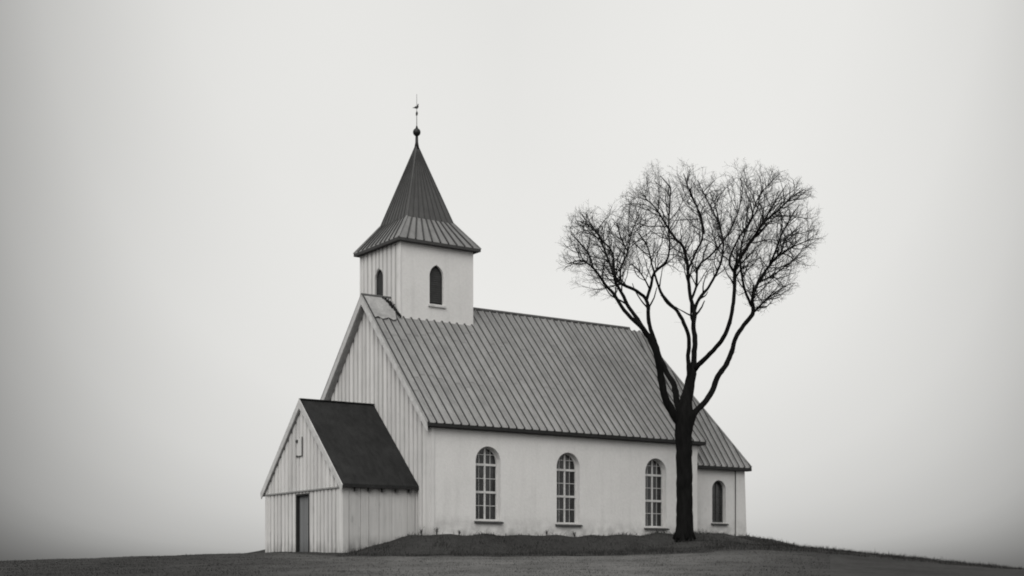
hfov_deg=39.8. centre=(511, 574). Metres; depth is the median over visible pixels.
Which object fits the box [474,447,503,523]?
window
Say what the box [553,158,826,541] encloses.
bare tree
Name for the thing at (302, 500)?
door
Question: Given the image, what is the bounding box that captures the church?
[260,104,751,552]
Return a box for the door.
[296,493,308,551]
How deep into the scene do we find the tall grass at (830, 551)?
44.89 m
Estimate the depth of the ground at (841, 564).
34.87 m
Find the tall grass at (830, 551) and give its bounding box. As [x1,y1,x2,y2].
[338,528,1023,568]
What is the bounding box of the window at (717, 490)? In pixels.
[711,481,728,524]
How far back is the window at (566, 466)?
49.40 m
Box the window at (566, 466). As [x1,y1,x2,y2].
[555,453,582,526]
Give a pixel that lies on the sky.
(190, 190)
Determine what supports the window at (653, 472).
in the church
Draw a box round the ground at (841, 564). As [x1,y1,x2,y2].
[0,533,1023,575]
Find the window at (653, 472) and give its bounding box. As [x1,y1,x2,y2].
[644,459,669,529]
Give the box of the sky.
[0,0,1023,567]
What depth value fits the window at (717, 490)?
53.88 m
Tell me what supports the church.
on the ground at (841, 564)

